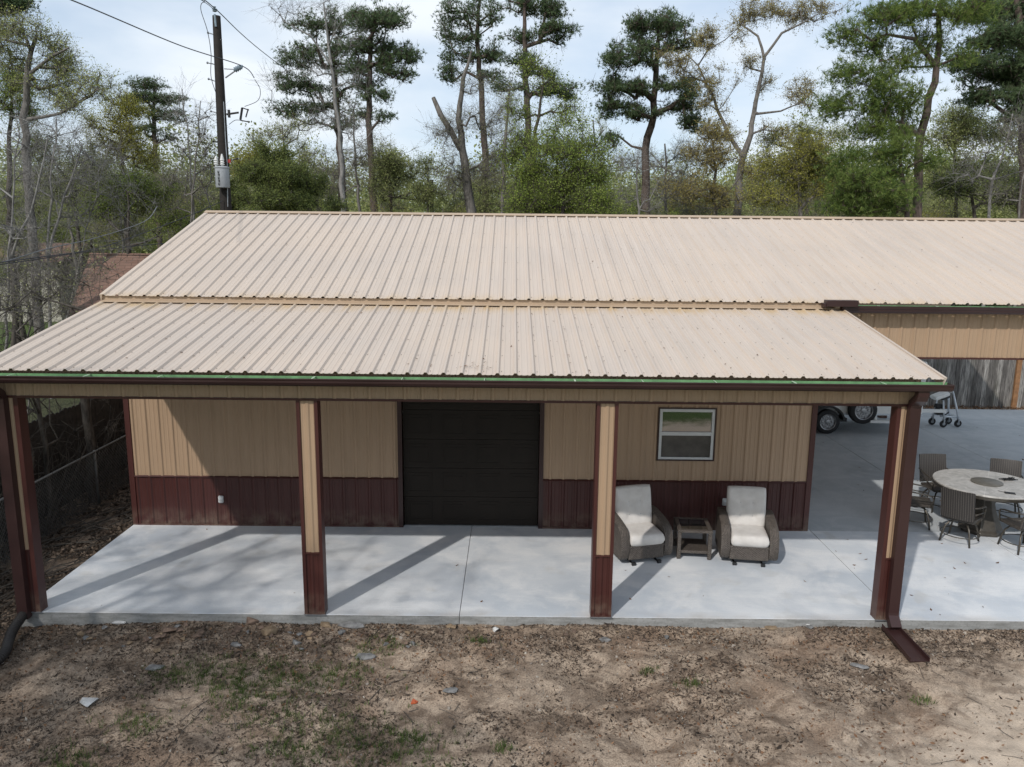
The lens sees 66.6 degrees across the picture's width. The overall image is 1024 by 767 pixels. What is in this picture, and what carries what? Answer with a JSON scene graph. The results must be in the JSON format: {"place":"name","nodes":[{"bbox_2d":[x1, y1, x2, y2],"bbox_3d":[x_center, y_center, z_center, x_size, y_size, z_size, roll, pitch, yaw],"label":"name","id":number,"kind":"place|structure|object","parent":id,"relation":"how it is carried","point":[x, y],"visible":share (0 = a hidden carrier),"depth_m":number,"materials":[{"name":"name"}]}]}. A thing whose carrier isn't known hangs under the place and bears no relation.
{"place":"outdoors","nodes":[
{"label":"outdoors","id":0,"kind":"place"},
{"bbox_2d":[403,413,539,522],"bbox_3d":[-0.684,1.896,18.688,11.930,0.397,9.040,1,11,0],"label":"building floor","id":1,"kind":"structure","parent":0,"point":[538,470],"depth_m":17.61,"materials":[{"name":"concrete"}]},
{"bbox_2d":[0,0,1018,211],"label":"sky","id":2,"kind":"structure","parent":0,"point":[114,42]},
{"bbox_2d":[0,251,1023,766],"bbox_3d":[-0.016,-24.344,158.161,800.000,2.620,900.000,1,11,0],"label":"ground","id":3,"kind":"structure","parent":0,"point":[958,685],"depth_m":9.06,"materials":[{"name":"soil"}]},
{"bbox_2d":[0,611,26,664],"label":"drain hose","id":4,"kind":"object","parent":3,"relation":"on","point":[17,622],"visible":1,"depth_m":10.15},
{"bbox_2d":[0,0,42,60],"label":"pine tree","id":5,"kind":"object","parent":3,"relation":"on","point":[20,3],"visible":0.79,"depth_m":27.72,"materials":[{"name":"green plant"}]},
{"bbox_2d":[0,58,53,343],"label":"yellow tree","id":6,"kind":"object","parent":3,"relation":"on","point":[3,103],"visible":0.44,"depth_m":32.56,"materials":[{"name":"green plant"}]},
{"bbox_2d":[0,310,64,510],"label":"bare tree","id":7,"kind":"object","parent":3,"relation":"on","point":[13,338],"visible":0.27,"depth_m":13.40,"materials":[{"name":"grey plant"}]},
{"bbox_2d":[0,176,79,340],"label":"woodland tree","id":8,"kind":"object","parent":3,"relation":"on","point":[38,209],"visible":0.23,"depth_m":36.03,"materials":[{"name":"grey plant"}]},
{"bbox_2d":[0,327,87,525],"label":"bare tree","id":9,"kind":"object","parent":3,"relation":"on","point":[46,446],"visible":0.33,"depth_m":13.96,"materials":[{"name":"grey plant"}]},
{"bbox_2d":[0,87,97,349],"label":"bare tree","id":10,"kind":"object","parent":3,"relation":"on","point":[20,231],"visible":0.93,"depth_m":21.87,"materials":[{"name":"grey plant"}]},
{"bbox_2d":[0,243,103,321],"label":"white house","id":11,"kind":"structure","parent":3,"relation":"on","point":[57,311],"depth_m":48.01,"materials":[{"name":"white"}]},
{"bbox_2d":[16,212,88,243],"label":"woodland tree","id":12,"kind":"object","parent":3,"relation":"on","point":[56,236],"visible":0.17,"depth_m":51.37,"materials":[{"name":"green plant"}]},
{"bbox_2d":[0,233,111,412],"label":"bare tree","id":13,"kind":"object","parent":3,"relation":"on","point":[16,266],"visible":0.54,"depth_m":21.38,"materials":[{"name":"grey plant"}]},
{"bbox_2d":[0,276,114,502],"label":"bare tree","id":14,"kind":"object","parent":3,"relation":"on","point":[87,420],"visible":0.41,"depth_m":15.10,"materials":[{"name":"grey plant"}]},
{"bbox_2d":[1,94,123,398],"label":"bare tree","id":15,"kind":"object","parent":3,"relation":"on","point":[51,190],"visible":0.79,"depth_m":23.69,"materials":[{"name":"grey plant"}]},
{"bbox_2d":[0,399,127,541],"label":"wooden fence","id":16,"kind":"object","parent":3,"relation":"on","point":[73,414],"visible":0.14,"depth_m":15.46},
{"bbox_2d":[0,398,128,563],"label":"brush","id":17,"kind":"object","parent":3,"relation":"on","point":[66,487],"visible":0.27,"depth_m":14.73,"materials":[{"name":"brown plant"}]},
{"bbox_2d":[0,435,129,566],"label":"chain link fence","id":18,"kind":"object","parent":3,"relation":"on","point":[95,472],"visible":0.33,"depth_m":14.57,"materials":[{"name":"metal"}]},
{"bbox_2d":[0,0,132,334],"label":"spring tree","id":19,"kind":"object","parent":3,"relation":"on","point":[53,62],"visible":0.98,"depth_m":27.34,"materials":[{"name":"green plant"}]},
{"bbox_2d":[0,468,132,638],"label":"leaf carpet","id":20,"kind":"object","parent":3,"relation":"on","point":[99,508],"visible":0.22,"depth_m":13.57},
{"bbox_2d":[0,224,133,346],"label":"bare tree","id":21,"kind":"object","parent":3,"relation":"on","point":[65,273],"visible":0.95,"depth_m":17.75,"materials":[{"name":"grey plant"}]},
{"bbox_2d":[36,157,111,293],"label":"woodland tree","id":22,"kind":"object","parent":3,"relation":"on","point":[72,237],"visible":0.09,"depth_m":45.28,"materials":[{"name":"grey plant"}]},
{"bbox_2d":[50,187,119,265],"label":"woodland tree","id":23,"kind":"object","parent":3,"relation":"on","point":[88,247],"visible":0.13,"depth_m":48.55,"materials":[{"name":"green plant"}]},
{"bbox_2d":[48,262,130,314],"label":"bare tree","id":24,"kind":"object","parent":3,"relation":"on","point":[89,291],"visible":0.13,"depth_m":17.43,"materials":[{"name":"brown plant"}]},
{"bbox_2d":[2,122,183,274],"bbox_3d":[-18.734,-6.736,35.145,7.869,10.418,3.738,-1,11,-6],"label":"green tree","id":25,"kind":"object","parent":3,"relation":"on","point":[57,191],"visible":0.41,"depth_m":34.38,"materials":[{"name":"green plant"}]},
{"bbox_2d":[29,126,171,317],"bbox_3d":[-12.839,-4.013,25.163,4.084,8.883,3.429,1,11,0],"label":"bare tree","id":26,"kind":"object","parent":3,"relation":"on","point":[113,200],"visible":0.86,"depth_m":24.75,"materials":[{"name":"grey plant"}]},
{"bbox_2d":[70,253,151,315],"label":"brown roofed house","id":27,"kind":"structure","parent":3,"relation":"on","point":[125,265],"depth_m":32.36,"materials":[{"name":"brown"}]},
{"bbox_2d":[67,85,168,252],"bbox_3d":[-18.035,-7.676,36.063,4.361,11.957,3.817,6,12,29],"label":"olive tree","id":28,"kind":"object","parent":3,"relation":"on","point":[127,108],"visible":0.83,"depth_m":35.03,"materials":[{"name":"green plant"}]},
{"bbox_2d":[84,201,151,252],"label":"woodland tree","id":29,"kind":"object","parent":3,"relation":"on","point":[109,236],"visible":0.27,"depth_m":43.93,"materials":[{"name":"green plant"}]},
{"bbox_2d":[83,162,158,252],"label":"woodland tree","id":30,"kind":"object","parent":3,"relation":"on","point":[134,228],"visible":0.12,"depth_m":38.53,"materials":[{"name":"grey plant"}]},
{"bbox_2d":[66,158,208,253],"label":"green tree","id":31,"kind":"object","parent":3,"relation":"on","point":[135,180],"visible":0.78,"depth_m":33.32,"materials":[{"name":"green plant"}]},
{"bbox_2d":[121,73,193,247],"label":"pine tree","id":32,"kind":"object","parent":3,"relation":"on","point":[149,93],"visible":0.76,"depth_m":56.80,"materials":[{"name":"green plant"}]},
{"bbox_2d":[138,148,210,239],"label":"woodland tree","id":33,"kind":"object","parent":3,"relation":"on","point":[169,169],"visible":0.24,"depth_m":47.80,"materials":[{"name":"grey plant"}]},
{"bbox_2d":[150,71,216,220],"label":"bare tree","id":34,"kind":"object","parent":3,"relation":"on","point":[181,142],"visible":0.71,"depth_m":26.59,"materials":[{"name":"grey plant"}]},
{"bbox_2d":[150,173,217,242],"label":"woodland tree","id":35,"kind":"object","parent":3,"relation":"on","point":[184,207],"visible":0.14,"depth_m":43.47,"materials":[{"name":"green plant"}]},
{"bbox_2d":[148,97,237,226],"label":"bare tree","id":36,"kind":"object","parent":3,"relation":"on","point":[204,153],"visible":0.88,"depth_m":25.96,"materials":[{"name":"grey plant"}]},
{"bbox_2d":[175,179,260,232],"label":"woodland tree","id":37,"kind":"object","parent":3,"relation":"on","point":[202,200],"visible":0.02,"depth_m":37.83,"materials":[{"name":"green plant"}]},
{"bbox_2d":[200,2,260,210],"bbox_3d":[-8.192,-4.985,23.164,1.594,11.918,0.680,3,11,12],"label":"utility pole","id":38,"kind":"object","parent":3,"relation":"on","point":[222,171],"visible":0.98,"depth_m":22.74,"materials":[{"name":"wood"}]},
{"bbox_2d":[0,200,222,262],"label":"power line","id":39,"kind":"object","parent":38,"relation":"attached to","point":[106,245],"visible":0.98,"depth_m":18.98,"materials":[{"name":"metal"}]},
{"bbox_2d":[71,0,254,77],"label":"power line","id":40,"kind":"object","parent":38,"relation":"attached to","point":[156,35],"visible":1,"depth_m":18.42,"materials":[{"name":"metal"}]},
{"bbox_2d":[216,131,297,210],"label":"spring tree","id":41,"kind":"object","parent":3,"relation":"on","point":[242,156],"visible":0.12,"depth_m":30.20,"materials":[{"name":"green plant"}]},
{"bbox_2d":[207,132,356,211],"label":"tree","id":42,"kind":"object","parent":3,"relation":"on","point":[271,193],"visible":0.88,"depth_m":26.07,"materials":[{"name":"green plant"}]},
{"bbox_2d":[240,110,338,192],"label":"budding tree","id":43,"kind":"object","parent":3,"relation":"on","point":[282,136],"visible":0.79,"depth_m":39.69,"materials":[{"name":"green plant"}]},
{"bbox_2d":[243,0,398,211],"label":"pine tree","id":44,"kind":"object","parent":3,"relation":"on","point":[340,152],"visible":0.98,"depth_m":31.99,"materials":[{"name":"green plant"}]},
{"bbox_2d":[260,2,387,211],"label":"pine tree","id":45,"kind":"object","parent":3,"relation":"on","point":[311,87],"visible":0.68,"depth_m":41.11,"materials":[{"name":"green plant"}]},
{"bbox_2d":[294,142,358,211],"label":"woodland tree","id":46,"kind":"object","parent":3,"relation":"on","point":[346,172],"visible":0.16,"depth_m":50.92,"materials":[{"name":"green plant"}]},
{"bbox_2d":[311,160,361,211],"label":"woodland tree","id":47,"kind":"object","parent":3,"relation":"on","point":[332,189],"visible":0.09,"depth_m":43.74,"materials":[{"name":"green plant"}]},
{"bbox_2d":[315,89,381,211],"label":"bare tree","id":48,"kind":"object","parent":3,"relation":"on","point":[355,160],"visible":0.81,"depth_m":37.31,"materials":[{"name":"grey plant"}]},
{"bbox_2d":[329,0,427,211],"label":"pine tree","id":49,"kind":"object","parent":3,"relation":"on","point":[387,18],"visible":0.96,"depth_m":39.19,"materials":[{"name":"green plant"}]},
{"bbox_2d":[345,132,421,211],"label":"woodland tree","id":50,"kind":"object","parent":3,"relation":"on","point":[388,204],"visible":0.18,"depth_m":49.37,"materials":[{"name":"green plant"}]},
{"bbox_2d":[359,136,445,212],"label":"tree","id":51,"kind":"object","parent":3,"relation":"on","point":[386,175],"visible":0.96,"depth_m":38.13,"materials":[{"name":"green plant"}]},
{"bbox_2d":[395,150,462,212],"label":"budding tree","id":52,"kind":"object","parent":3,"relation":"on","point":[428,158],"visible":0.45,"depth_m":46.77,"materials":[{"name":"green plant"}]},
{"bbox_2d":[424,193,481,212],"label":"woodland tree","id":53,"kind":"object","parent":3,"relation":"on","point":[448,206],"visible":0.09,"depth_m":47.98,"materials":[{"name":"green plant"}]},
{"bbox_2d":[412,50,522,212],"bbox_3d":[-1.934,-8.541,36.959,5.506,13.665,3.831,1,11,0],"label":"snag tree","id":54,"kind":"object","parent":3,"relation":"on","point":[465,170],"visible":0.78,"depth_m":36.15,"materials":[{"name":"grey plant"}]},
{"bbox_2d":[431,0,508,212],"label":"pine tree","id":55,"kind":"object","parent":3,"relation":"on","point":[490,55],"visible":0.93,"depth_m":43.09,"materials":[{"name":"green plant"}]},
{"bbox_2d":[442,159,520,212],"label":"woodland tree","id":56,"kind":"object","parent":3,"relation":"on","point":[483,204],"visible":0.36,"depth_m":42.48,"materials":[{"name":"green plant"}]},
{"bbox_2d":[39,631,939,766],"bbox_3d":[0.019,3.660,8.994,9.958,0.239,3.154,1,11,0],"label":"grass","id":57,"kind":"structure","parent":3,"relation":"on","point":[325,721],"depth_m":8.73,"materials":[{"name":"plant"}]},
{"bbox_2d":[0,105,1018,305],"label":"wood","id":58,"kind":"object","parent":3,"relation":"on","point":[367,209],"visible":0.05,"depth_m":65.43,"materials":[{"name":"green plant"}]},
{"bbox_2d":[482,78,537,212],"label":"vine tree","id":59,"kind":"object","parent":3,"relation":"on","point":[502,171],"visible":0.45,"depth_m":35.40,"materials":[{"name":"green plant"}]},
{"bbox_2d":[0,210,1023,628],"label":"metal building","id":60,"kind":"structure","parent":3,"relation":"on","point":[238,414],"depth_m":13.55,"materials":[{"name":"beige metal"}]},
{"bbox_2d":[397,402,544,528],"bbox_3d":[-0.725,1.332,13.781,2.560,2.520,0.160,1,11,0],"label":"garage door","id":61,"kind":"structure","parent":60,"relation":"in","point":[466,463],"depth_m":13.83,"materials":[{"name":"metal"}]},
{"bbox_2d":[656,407,716,460],"bbox_3d":[3.052,0.884,13.659,1.009,0.954,0.092,1,11,0],"label":"window","id":62,"kind":"structure","parent":60,"relation":"in","point":[684,434],"depth_m":13.64,"materials":[{"name":"white plastic"}]},
{"bbox_2d":[0,620,1023,766],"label":"leaf litter","id":63,"kind":"object","parent":3,"relation":"on","point":[988,640],"visible":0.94,"depth_m":9.44,"materials":[{"name":"plant"}]},
{"bbox_2d":[0,472,1023,766],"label":"fallen twigs","id":64,"kind":"object","parent":3,"relation":"on","point":[88,526],"visible":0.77,"depth_m":12.14,"materials":[{"name":"wood"}]},
{"bbox_2d":[0,621,1023,766],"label":"bark chips","id":65,"kind":"object","parent":3,"relation":"on","point":[762,752],"visible":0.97,"depth_m":9.28,"materials":[{"name":"wood"}]},
{"bbox_2d":[481,0,583,213],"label":"pine tree","id":66,"kind":"object","parent":3,"relation":"on","point":[550,10],"visible":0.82,"depth_m":40.18,"materials":[{"name":"green plant"}]},
{"bbox_2d":[478,41,598,213],"bbox_3d":[0.910,-6.975,31.161,4.904,12.756,3.037,4,11,20],"label":"green tree","id":67,"kind":"object","parent":3,"relation":"on","point":[554,83],"visible":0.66,"depth_m":30.42,"materials":[{"name":"green plant"}]},
{"bbox_2d":[489,101,633,213],"bbox_3d":[1.950,-5.357,29.641,5.229,10.164,4.486,4,11,18],"label":"green tree","id":68,"kind":"object","parent":3,"relation":"on","point":[597,177],"visible":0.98,"depth_m":28.67,"materials":[{"name":"green plant"}]},
{"bbox_2d":[568,112,619,167],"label":"budding tree","id":69,"kind":"object","parent":3,"relation":"on","point":[602,129],"visible":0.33,"depth_m":48.22,"materials":[{"name":"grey plant"}]},
{"bbox_2d":[565,186,650,214],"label":"woodland tree","id":70,"kind":"object","parent":3,"relation":"on","point":[625,211],"visible":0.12,"depth_m":38.93,"materials":[{"name":"green plant"}]},
{"bbox_2d":[599,135,693,214],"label":"bare tree","id":71,"kind":"object","parent":3,"relation":"on","point":[637,186],"visible":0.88,"depth_m":32.96,"materials":[{"name":"green plant"}]},
{"bbox_2d":[582,2,718,214],"bbox_3d":[6.723,-10.124,38.721,6.710,16.294,3.838,-3,11,-20],"label":"pine tree","id":72,"kind":"object","parent":3,"relation":"on","point":[668,24],"visible":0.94,"depth_m":37.44,"materials":[{"name":"green plant"}]},
{"bbox_2d":[599,131,711,214],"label":"grey tree","id":73,"kind":"object","parent":3,"relation":"on","point":[665,163],"visible":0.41,"depth_m":43.97,"materials":[{"name":"green plant"}]},
{"bbox_2d":[650,164,720,214],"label":"woodland tree","id":74,"kind":"object","parent":3,"relation":"on","point":[670,207],"visible":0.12,"depth_m":48.11,"materials":[{"name":"green plant"}]},
{"bbox_2d":[662,188,732,214],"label":"woodland tree","id":75,"kind":"object","parent":3,"relation":"on","point":[699,210],"visible":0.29,"depth_m":44.61,"materials":[{"name":"green plant"}]},
{"bbox_2d":[650,107,769,215],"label":"olive tree","id":76,"kind":"object","parent":3,"relation":"on","point":[711,158],"visible":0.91,"depth_m":32.44,"materials":[{"name":"green plant"}]},
{"bbox_2d":[653,0,851,215],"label":"oak tree","id":77,"kind":"object","parent":3,"relation":"on","point":[800,16],"visible":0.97,"depth_m":34.95,"materials":[{"name":"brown plant"}]},
{"bbox_2d":[722,173,785,215],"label":"woodland tree","id":78,"kind":"object","parent":3,"relation":"on","point":[753,211],"visible":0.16,"depth_m":47.65,"materials":[{"name":"green plant"}]},
{"bbox_2d":[736,119,870,215],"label":"olive tree","id":79,"kind":"object","parent":3,"relation":"on","point":[804,149],"visible":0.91,"depth_m":29.55,"materials":[{"name":"green plant"}]},
{"bbox_2d":[752,108,869,215],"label":"grey tree","id":80,"kind":"object","parent":3,"relation":"on","point":[820,132],"visible":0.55,"depth_m":38.02,"materials":[{"name":"green plant"}]},
{"bbox_2d":[778,177,858,216],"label":"woodland tree","id":81,"kind":"object","parent":3,"relation":"on","point":[815,214],"visible":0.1,"depth_m":34.57,"materials":[{"name":"green plant"}]},
{"bbox_2d":[805,120,952,216],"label":"tree","id":82,"kind":"object","parent":3,"relation":"on","point":[896,148],"visible":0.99,"depth_m":24.92,"materials":[{"name":"green plant"}]},
{"bbox_2d":[882,624,929,661],"bbox_3d":[5.147,3.396,10.229,0.260,0.105,0.780,0,11,-1],"label":"splash tray","id":83,"kind":"object","parent":3,"relation":"on","point":[908,646],"visible":0.96,"depth_m":10.17,"materials":[{"name":"metal"}]},
{"bbox_2d":[802,0,1019,217],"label":"pine tree","id":84,"kind":"object","parent":3,"relation":"on","point":[898,13],"visible":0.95,"depth_m":25.07,"materials":[{"name":"green plant"}]},
{"bbox_2d":[898,194,987,217],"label":"woodland tree","id":85,"kind":"object","parent":3,"relation":"on","point":[937,214],"visible":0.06,"depth_m":34.75,"materials":[{"name":"green plant"}]},
{"bbox_2d":[898,193,992,217],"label":"woodland tree","id":86,"kind":"object","parent":3,"relation":"on","point":[929,210],"visible":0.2,"depth_m":43.93,"materials":[{"name":"green plant"}]},
{"bbox_2d":[911,94,1018,305],"bbox_3d":[20.944,-7.092,35.622,7.298,11.730,4.232,-3,11,-19],"label":"olive tree","id":87,"kind":"object","parent":3,"relation":"on","point":[963,124],"visible":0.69,"depth_m":33.96,"materials":[{"name":"green plant"}]},
{"bbox_2d":[913,157,1023,305],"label":"olive tree","id":88,"kind":"object","parent":3,"relation":"on","point":[949,188],"visible":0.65,"depth_m":30.73,"materials":[{"name":"green plant"}]},
{"bbox_2d":[920,359,1023,408],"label":"wooden fence","id":89,"kind":"object","parent":3,"relation":"on","point":[994,383],"visible":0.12,"depth_m":24.75,"materials":[{"name":"grey wood"}]},
{"bbox_2d":[935,91,1023,305],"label":"bare tree","id":90,"kind":"object","parent":3,"relation":"on","point":[988,178],"visible":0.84,"depth_m":26.82,"materials":[{"name":"plant"}]},
{"bbox_2d":[940,0,1023,306],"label":"pine tree","id":91,"kind":"object","parent":3,"relation":"on","point":[1004,38],"visible":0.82,"depth_m":28.77,"materials":[{"name":"green plant"}]},
{"bbox_2d":[970,88,1023,306],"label":"bare tree","id":92,"kind":"object","parent":3,"relation":"on","point":[1014,152],"visible":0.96,"depth_m":26.02,"materials":[{"name":"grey plant"}]},
{"bbox_2d":[21,435,1023,629],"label":"patio","id":93,"kind":"structure","parent":0,"point":[416,575],"depth_m":11.81,"materials":[{"name":"concrete"}]},
{"bbox_2d":[613,484,672,565],"bbox_3d":[2.052,2.269,12.754,0.890,1.114,0.883,-2,11,-15],"label":"recliner chair","id":94,"kind":"object","parent":93,"relation":"on","point":[642,528],"visible":0.95,"depth_m":12.56,"materials":[{"name":"fabric"}]},
{"bbox_2d":[673,517,712,559],"bbox_3d":[2.984,2.561,12.911,0.558,0.500,0.608,1,11,5],"label":"side table","id":95,"kind":"object","parent":93,"relation":"on","point":[690,525],"visible":0.96,"depth_m":12.80,"materials":[{"name":"wicker"}]},
{"bbox_2d":[715,486,778,566],"bbox_3d":[3.840,2.290,12.738,0.890,1.114,0.883,2,11,8],"label":"recliner chair","id":96,"kind":"object","parent":93,"relation":"on","point":[746,526],"visible":1,"depth_m":12.62,"materials":[{"name":"fabric"}]},
{"bbox_2d":[939,487,986,547],"bbox_3d":[7.753,2.255,13.450,0.724,1.003,0.622,-9,14,-42],"label":"dining chair","id":97,"kind":"object","parent":93,"relation":"on","point":[958,506],"visible":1,"depth_m":13.25,"materials":[{"name":"grey metal"}]},
{"bbox_2d":[997,508,1023,554],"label":"dining chair","id":98,"kind":"object","parent":93,"relation":"on","point":[1017,523],"visible":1,"depth_m":13.16,"materials":[{"name":"grey metal"}]},
{"bbox_2d":[808,409,1023,532],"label":"driveway","id":99,"kind":"structure","parent":0,"point":[842,500],"depth_m":18.64,"materials":[{"name":"concrete"}]},
{"bbox_2d":[816,361,945,433],"bbox_3d":[8.813,0.206,21.812,6.500,1.950,2.270,1,11,0],"label":"trailer","id":100,"kind":"object","parent":99,"relation":"on","point":[830,419],"visible":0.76,"depth_m":20.88,"materials":[{"name":"white paint"}]},
{"bbox_2d":[909,483,934,529],"bbox_3d":[7.342,2.096,14.275,0.724,1.003,0.622,4,11,20],"label":"dining chair","id":101,"kind":"object","parent":99,"relation":"on","point":[924,503],"visible":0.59,"depth_m":14.08,"materials":[{"name":"wicker"}]},
{"bbox_2d":[919,453,947,512],"bbox_3d":[8.296,1.939,15.160,0.622,1.003,0.724,0,11,-1],"label":"dining chair","id":102,"kind":"object","parent":99,"relation":"on","point":[930,464],"visible":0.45,"depth_m":15.37,"materials":[{"name":"wicker"}]},
{"bbox_2d":[928,391,961,426],"bbox_3d":[12.180,0.676,21.925,0.839,1.052,0.444,-1,11,-8],"label":"rolling walker","id":103,"kind":"object","parent":99,"relation":"on","point":[942,396],"visible":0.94,"depth_m":21.82,"materials":[{"name":"metal"}]},
{"bbox_2d":[932,469,1023,537],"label":"dining table","id":104,"kind":"object","parent":99,"relation":"on","point":[989,524],"visible":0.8,"depth_m":13.83,"materials":[{"name":"stone"}]},
{"bbox_2d":[970,477,1003,486],"bbox_3d":[8.481,1.757,13.918,0.510,0.022,0.510,1,11,0],"label":"lazy susan","id":105,"kind":"object","parent":104,"relation":"on","point":[984,481],"visible":1,"depth_m":13.90,"materials":[{"name":"stone"}]},
{"bbox_2d":[990,458,1023,517],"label":"dining chair","id":106,"kind":"object","parent":99,"relation":"on","point":[1009,467],"visible":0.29,"depth_m":15.02,"materials":[{"name":"grey metal"}]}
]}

